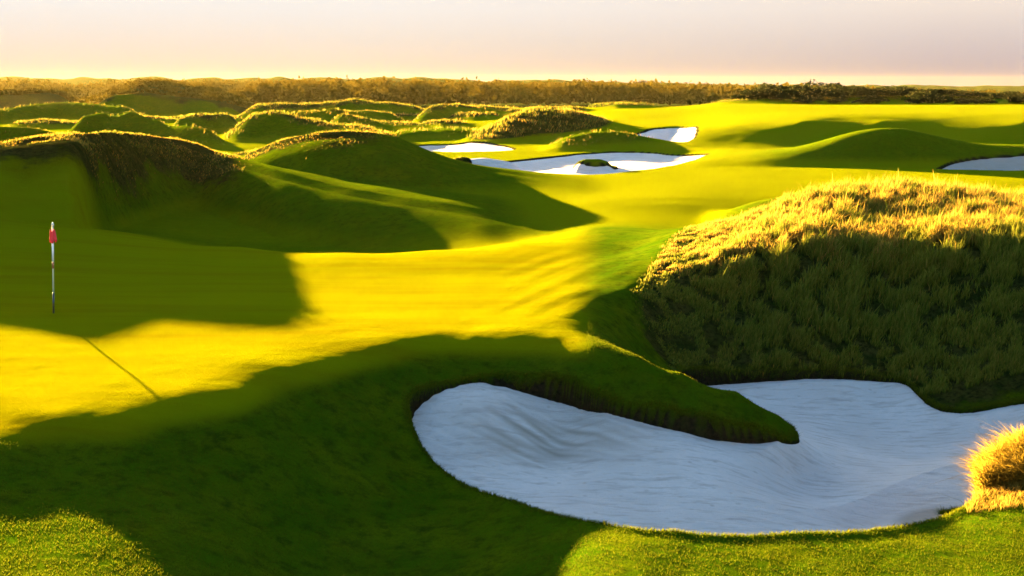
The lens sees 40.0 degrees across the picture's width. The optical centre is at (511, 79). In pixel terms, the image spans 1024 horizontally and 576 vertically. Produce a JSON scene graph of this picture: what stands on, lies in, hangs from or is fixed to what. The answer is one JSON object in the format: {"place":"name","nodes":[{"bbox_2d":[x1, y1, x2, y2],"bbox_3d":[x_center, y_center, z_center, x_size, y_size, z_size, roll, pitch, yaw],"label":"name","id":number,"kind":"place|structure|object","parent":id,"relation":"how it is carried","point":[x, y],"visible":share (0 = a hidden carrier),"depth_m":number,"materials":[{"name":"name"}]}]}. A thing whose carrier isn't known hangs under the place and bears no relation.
{"place":"outdoors","nodes":[
{"label":"outdoors","id":0,"kind":"place"},
{"bbox_2d":[0,76,1023,575],"bbox_3d":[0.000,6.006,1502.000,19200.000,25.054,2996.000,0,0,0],"label":"ground","id":1,"kind":"structure","parent":0,"point":[274,276],"depth_m":35.37,"materials":[{"name":"green plant"}]},
{"bbox_2d":[0,86,82,102],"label":"hill scrub","id":2,"kind":"object","parent":1,"relation":"on","point":[62,92],"visible":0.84,"depth_m":373.60,"materials":[{"name":"brown plant"}]},
{"bbox_2d":[49,222,56,312],"bbox_3d":[-10.829,4.449,33.199,0.156,2.191,0.143,0,0,-33],"label":"flagstick","id":3,"kind":"object","parent":1,"relation":"on","point":[52,237],"visible":1,"depth_m":33.18},
{"bbox_2d":[78,77,262,107],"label":"hill scrub","id":4,"kind":"object","parent":1,"relation":"on","point":[208,92],"visible":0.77,"depth_m":378.84,"materials":[{"name":"brown plant"}]},
{"bbox_2d":[419,143,512,151],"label":"bunker sand","id":5,"kind":"structure","parent":1,"relation":"on","point":[473,147],"depth_m":125.82,"materials":[{"name":"white sand"}]},
{"bbox_2d":[0,95,1002,215],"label":"dune grass","id":6,"kind":"structure","parent":1,"relation":"on","point":[438,120],"depth_m":143.16,"materials":[{"name":"plant"}]},
{"bbox_2d":[0,75,1023,105],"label":"woodland","id":7,"kind":"object","parent":1,"relation":"on","point":[411,92],"visible":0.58,"depth_m":440.06,"materials":[{"name":"green plant"}]},
{"bbox_2d":[470,153,704,174],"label":"bunker sand","id":8,"kind":"structure","parent":1,"relation":"on","point":[624,162],"depth_m":103.59,"materials":[{"name":"white sand"}]},
{"bbox_2d":[638,127,695,141],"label":"bunker sand","id":9,"kind":"structure","parent":1,"relation":"on","point":[679,134],"depth_m":133.71,"materials":[{"name":"white sand"}]},
{"bbox_2d":[399,363,1023,539],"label":"rim grass","id":10,"kind":"structure","parent":1,"relation":"on","point":[596,521],"depth_m":27.55,"materials":[{"name":"green plant"}]},
{"bbox_2d":[412,379,1023,535],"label":"bunker sand","id":11,"kind":"structure","parent":1,"relation":"on","point":[860,455],"depth_m":26.69,"materials":[{"name":"white sand"}]},
{"bbox_2d":[935,504,960,514],"bbox_3d":[7.905,7.707,25.021,1.054,0.315,0.978,0,0,27],"label":"green tussock","id":12,"kind":"object","parent":11,"relation":"on","point":[943,511],"visible":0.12,"depth_m":25.02,"materials":[{"name":"green plant"}]},
{"bbox_2d":[731,94,762,99],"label":"coastal shrub","id":13,"kind":"object","parent":1,"relation":"on","point":[739,96],"visible":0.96,"depth_m":233.25,"materials":[{"name":"green plant"}]},
{"bbox_2d":[740,85,784,96],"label":"coastal shrub","id":14,"kind":"object","parent":1,"relation":"on","point":[761,93],"visible":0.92,"depth_m":231.19,"materials":[{"name":"green plant"}]},
{"bbox_2d":[757,83,790,90],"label":"coastal shrub","id":15,"kind":"object","parent":1,"relation":"on","point":[771,86],"visible":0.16,"depth_m":244.84,"materials":[{"name":"green plant"}]},
{"bbox_2d":[767,93,792,99],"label":"coastal shrub","id":16,"kind":"object","parent":1,"relation":"on","point":[781,96],"visible":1,"depth_m":228.80,"materials":[{"name":"green plant"}]},
{"bbox_2d":[783,88,814,96],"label":"coastal shrub","id":17,"kind":"object","parent":1,"relation":"on","point":[792,93],"visible":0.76,"depth_m":233.10,"materials":[{"name":"green plant"}]},
{"bbox_2d":[787,84,821,96],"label":"coastal shrub","id":18,"kind":"object","parent":1,"relation":"on","point":[807,87],"visible":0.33,"depth_m":239.16,"materials":[{"name":"green plant"}]},
{"bbox_2d":[792,95,823,102],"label":"coastal shrub","id":19,"kind":"object","parent":1,"relation":"on","point":[811,99],"visible":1,"depth_m":226.99,"materials":[{"name":"green plant"}]},
{"bbox_2d":[795,79,841,97],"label":"coastal shrub","id":20,"kind":"object","parent":1,"relation":"on","point":[819,83],"visible":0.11,"depth_m":245.16,"materials":[{"name":"green plant"}]},
{"bbox_2d":[631,168,1023,394],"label":"marram grass","id":21,"kind":"structure","parent":1,"relation":"on","point":[946,258],"depth_m":37.46,"materials":[{"name":"green plant"}]},
{"bbox_2d":[812,84,849,96],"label":"coastal shrub","id":22,"kind":"object","parent":1,"relation":"on","point":[822,89],"visible":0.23,"depth_m":239.34,"materials":[{"name":"green plant"}]},
{"bbox_2d":[827,97,848,102],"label":"coastal shrub","id":23,"kind":"object","parent":1,"relation":"on","point":[836,100],"visible":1,"depth_m":227.19,"materials":[{"name":"green plant"}]},
{"bbox_2d":[815,86,863,97],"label":"coastal shrub","id":24,"kind":"object","parent":1,"relation":"on","point":[842,92],"visible":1,"depth_m":232.59,"materials":[{"name":"green plant"}]},
{"bbox_2d":[847,85,870,93],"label":"coastal shrub","id":25,"kind":"object","parent":1,"relation":"on","point":[850,86],"visible":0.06,"depth_m":249.69,"materials":[{"name":"green plant"}]},
{"bbox_2d":[848,87,871,95],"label":"coastal shrub","id":26,"kind":"object","parent":1,"relation":"on","point":[863,89],"visible":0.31,"depth_m":239.02,"materials":[{"name":"green plant"}]},
{"bbox_2d":[851,95,889,102],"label":"coastal shrub","id":27,"kind":"object","parent":1,"relation":"on","point":[872,99],"visible":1,"depth_m":226.74,"materials":[{"name":"green plant"}]},
{"bbox_2d":[868,88,911,95],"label":"coastal shrub","id":28,"kind":"object","parent":1,"relation":"on","point":[894,92],"visible":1,"depth_m":234.46,"materials":[{"name":"green plant"}]},
{"bbox_2d":[870,85,919,93],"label":"coastal shrub","id":29,"kind":"object","parent":1,"relation":"on","point":[901,87],"visible":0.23,"depth_m":243.17,"materials":[{"name":"green plant"}]},
{"bbox_2d":[901,91,943,103],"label":"coastal shrub","id":30,"kind":"object","parent":1,"relation":"on","point":[912,94],"visible":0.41,"depth_m":225.91,"materials":[{"name":"green plant"}]},
{"bbox_2d":[909,90,943,95],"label":"coastal shrub","id":31,"kind":"object","parent":1,"relation":"on","point":[934,92],"visible":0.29,"depth_m":235.41,"materials":[{"name":"green plant"}]},
{"bbox_2d":[908,88,949,93],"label":"coastal shrub","id":32,"kind":"object","parent":1,"relation":"on","point":[943,91],"visible":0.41,"depth_m":238.18,"materials":[{"name":"green plant"}]},
{"bbox_2d":[910,93,954,102],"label":"coastal shrub","id":33,"kind":"object","parent":1,"relation":"on","point":[945,98],"visible":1,"depth_m":223.15,"materials":[{"name":"green plant"}]},
{"bbox_2d":[952,97,978,103],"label":"coastal shrub","id":34,"kind":"object","parent":1,"relation":"on","point":[961,100],"visible":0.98,"depth_m":226.91,"materials":[{"name":"green plant"}]},
{"bbox_2d":[949,91,982,96],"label":"coastal shrub","id":35,"kind":"object","parent":1,"relation":"on","point":[962,93],"visible":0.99,"depth_m":234.57,"materials":[{"name":"green plant"}]},
{"bbox_2d":[964,90,986,96],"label":"coastal shrub","id":36,"kind":"object","parent":1,"relation":"on","point":[976,92],"visible":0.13,"depth_m":241.45,"materials":[{"name":"green plant"}]},
{"bbox_2d":[936,423,1023,513],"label":"grass clump","id":37,"kind":"object","parent":1,"relation":"on","point":[999,463],"visible":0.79,"depth_m":23.12,"materials":[{"name":"yellow plant"}]},
{"bbox_2d":[968,96,997,103],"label":"coastal shrub","id":38,"kind":"object","parent":1,"relation":"on","point":[982,100],"visible":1,"depth_m":225.01,"materials":[{"name":"green plant"}]},
{"bbox_2d":[943,156,1023,170],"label":"bunker sand","id":39,"kind":"structure","parent":1,"relation":"on","point":[1012,164],"depth_m":96.52,"materials":[{"name":"white sand"}]},
{"bbox_2d":[961,478,1023,512],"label":"rim tufts","id":40,"kind":"object","parent":1,"relation":"on","point":[1007,503],"visible":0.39,"depth_m":22.08,"materials":[{"name":"plant"}]},
{"bbox_2d":[976,92,1010,96],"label":"coastal shrub","id":41,"kind":"object","parent":1,"relation":"on","point":[992,94],"visible":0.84,"depth_m":234.63,"materials":[{"name":"green plant"}]},
{"bbox_2d":[990,92,1021,95],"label":"coastal shrub","id":42,"kind":"object","parent":1,"relation":"on","point":[1015,94],"visible":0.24,"depth_m":238.91,"materials":[{"name":"green plant"}]},
{"bbox_2d":[996,91,1021,93],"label":"coastal shrub","id":43,"kind":"object","parent":1,"relation":"on","point":[1009,92],"visible":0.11,"depth_m":249.14,"materials":[{"name":"green plant"}]},
{"bbox_2d":[1003,94,1023,102],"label":"coastal shrub","id":44,"kind":"object","parent":1,"relation":"on","point":[1017,99],"visible":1,"depth_m":225.95,"materials":[{"name":"green plant"}]},
{"bbox_2d":[0,0,1023,85],"label":"sky","id":45,"kind":"structure","parent":0,"point":[846,42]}
]}

